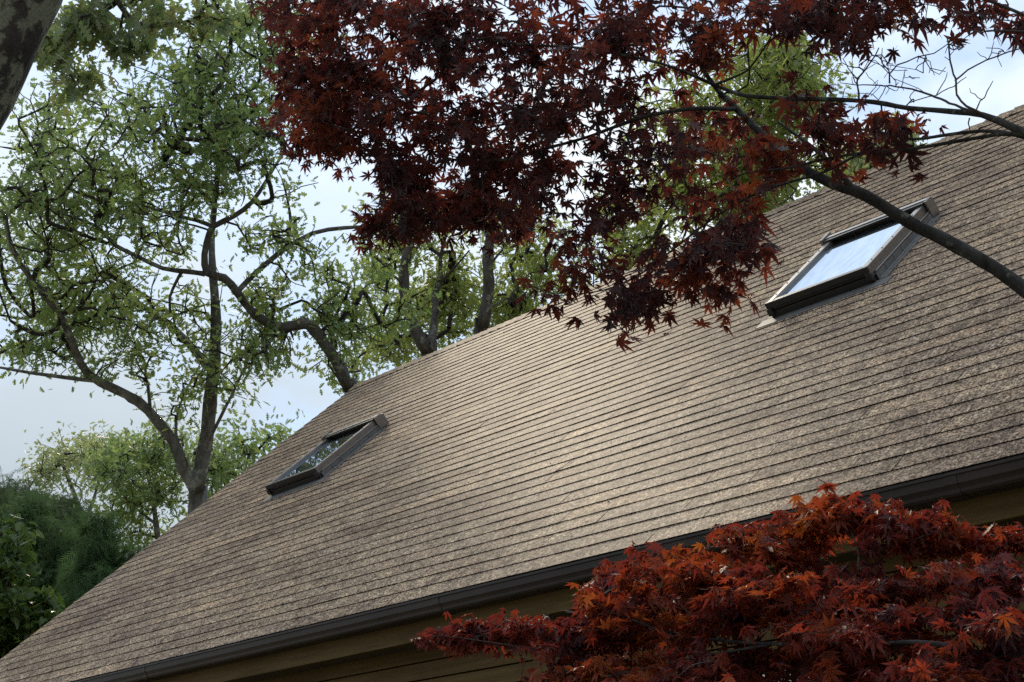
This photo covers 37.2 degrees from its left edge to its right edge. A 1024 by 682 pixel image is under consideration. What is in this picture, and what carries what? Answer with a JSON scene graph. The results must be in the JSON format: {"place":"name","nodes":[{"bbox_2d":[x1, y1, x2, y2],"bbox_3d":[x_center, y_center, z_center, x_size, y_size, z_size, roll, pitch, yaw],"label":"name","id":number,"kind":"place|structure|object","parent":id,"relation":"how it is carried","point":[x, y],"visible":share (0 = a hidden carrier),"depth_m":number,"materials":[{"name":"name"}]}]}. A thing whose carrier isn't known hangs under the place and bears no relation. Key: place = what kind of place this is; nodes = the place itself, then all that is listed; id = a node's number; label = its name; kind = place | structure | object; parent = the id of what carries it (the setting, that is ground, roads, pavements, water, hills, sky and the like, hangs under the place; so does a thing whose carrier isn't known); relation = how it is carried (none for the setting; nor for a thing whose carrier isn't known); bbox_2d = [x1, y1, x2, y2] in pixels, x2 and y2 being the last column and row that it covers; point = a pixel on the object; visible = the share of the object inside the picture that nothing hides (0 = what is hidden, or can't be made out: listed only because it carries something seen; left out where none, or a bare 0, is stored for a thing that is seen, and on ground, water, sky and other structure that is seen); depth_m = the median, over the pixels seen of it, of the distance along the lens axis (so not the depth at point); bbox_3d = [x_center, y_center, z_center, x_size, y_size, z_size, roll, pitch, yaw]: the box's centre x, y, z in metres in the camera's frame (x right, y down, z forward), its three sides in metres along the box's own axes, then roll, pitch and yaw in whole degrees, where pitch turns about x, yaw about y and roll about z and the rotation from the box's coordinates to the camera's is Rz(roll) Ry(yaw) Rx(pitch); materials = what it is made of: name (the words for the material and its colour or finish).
{"place":"outdoors","nodes":[
{"label":"outdoors","id":0,"kind":"place"},
{"bbox_2d":[0,0,1023,553],"label":"sky","id":1,"kind":"structure","parent":0,"point":[28,408],"materials":[{"name":"white"}]},
{"label":"ground","id":2,"kind":"structure","parent":0,"visible":0},
{"bbox_2d":[0,513,65,658],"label":"shrub","id":3,"kind":"object","parent":2,"relation":"on","point":[26,616],"visible":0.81,"depth_m":14.73,"materials":[{"name":"green plant"}]},
{"bbox_2d":[0,466,94,530],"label":"cypress tree","id":4,"kind":"object","parent":2,"relation":"on","point":[60,502],"visible":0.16,"depth_m":29.41,"materials":[{"name":"green plant"}]},
{"bbox_2d":[0,474,121,598],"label":"cypress tree","id":5,"kind":"object","parent":2,"relation":"on","point":[53,545],"visible":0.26,"depth_m":24.97,"materials":[{"name":"green plant"}]},
{"bbox_2d":[16,420,139,522],"bbox_3d":[-9.536,7.068,31.231,2.864,12.373,5.309,0,-21,0],"label":"broadleaf tree","id":6,"kind":"object","parent":2,"relation":"on","point":[66,459],"visible":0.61,"depth_m":32.61,"materials":[{"name":"green plant"}]},
{"bbox_2d":[49,503,150,612],"bbox_3d":[-5.961,6.079,21.744,3.166,7.482,2.715,-13,-24,30],"label":"cypress tree","id":7,"kind":"object","parent":2,"relation":"on","point":[98,556],"visible":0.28,"depth_m":22.13,"materials":[{"name":"green plant"}]},
{"bbox_2d":[0,0,253,129],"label":"oak tree","id":8,"kind":"object","parent":2,"relation":"on","point":[31,32],"visible":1,"depth_m":8.77,"materials":[{"name":"green plant"}]},
{"bbox_2d":[0,151,304,513],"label":"oak tree","id":9,"kind":"object","parent":2,"relation":"on","point":[80,318],"visible":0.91,"depth_m":19.48,"materials":[{"name":"green plant"}]},
{"bbox_2d":[71,401,304,554],"bbox_3d":[-6.249,6.324,27.755,4.744,11.294,5.700,0,-21,0],"label":"oak tree","id":10,"kind":"object","parent":2,"relation":"on","point":[118,469],"visible":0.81,"depth_m":28.64,"materials":[{"name":"green plant"}]},
{"bbox_2d":[0,0,449,395],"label":"oak tree","id":11,"kind":"object","parent":2,"relation":"on","point":[217,137],"visible":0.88,"depth_m":18.62,"materials":[{"name":"green plant"}]},
{"bbox_2d":[340,185,498,383],"bbox_3d":[-1.456,3.534,23.816,2.996,13.759,5.337,3,-21,-7],"label":"oak tree","id":12,"kind":"object","parent":2,"relation":"on","point":[451,281],"visible":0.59,"depth_m":24.69,"materials":[{"name":"green plant"}]},
{"bbox_2d":[0,104,1023,681],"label":"house","id":13,"kind":"structure","parent":2,"relation":"on","point":[654,462],"depth_m":9.13,"materials":[{"name":"wood"}]},
{"bbox_2d":[6,139,1020,670],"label":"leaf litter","id":14,"kind":"object","parent":13,"relation":"on","point":[550,463],"visible":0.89,"depth_m":9.14,"materials":[{"name":"brown plant"}]},
{"bbox_2d":[939,342,970,363],"bbox_3d":[2.044,0.055,7.030,0.110,0.008,0.156,-22,13,45],"label":"fallen twig","id":15,"kind":"object","parent":13,"relation":"on","point":[954,353],"visible":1,"depth_m":7.02,"materials":[{"name":"brown plant"}]},
{"bbox_2d":[447,149,593,334],"bbox_3d":[0.215,3.406,22.436,2.450,13.016,4.996,0,-21,0],"label":"oak tree","id":16,"kind":"object","parent":2,"relation":"on","point":[490,306],"visible":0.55,"depth_m":23.59,"materials":[{"name":"green plant"}]},
{"bbox_2d":[246,0,1023,352],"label":"maple tree","id":17,"kind":"object","parent":2,"relation":"on","point":[332,98],"visible":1,"depth_m":5.01,"materials":[{"name":"red plant"}]},
{"bbox_2d":[562,21,859,285],"bbox_3d":[2.921,1.673,20.304,4.431,14.789,6.234,0,-21,0],"label":"oak tree","id":18,"kind":"object","parent":2,"relation":"on","point":[767,71],"visible":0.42,"depth_m":21.46,"materials":[{"name":"green plant"}]},
{"bbox_2d":[411,479,1023,681],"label":"maple tree","id":19,"kind":"object","parent":2,"relation":"on","point":[825,637],"visible":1,"depth_m":3.94,"materials":[{"name":"red plant"}]},
{"bbox_2d":[812,108,927,192],"bbox_3d":[6.288,2.944,24.433,2.134,15.492,4.168,-10,-23,24],"label":"oak tree","id":20,"kind":"object","parent":2,"relation":"on","point":[855,164],"visible":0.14,"depth_m":25.82,"materials":[{"name":"green plant"}]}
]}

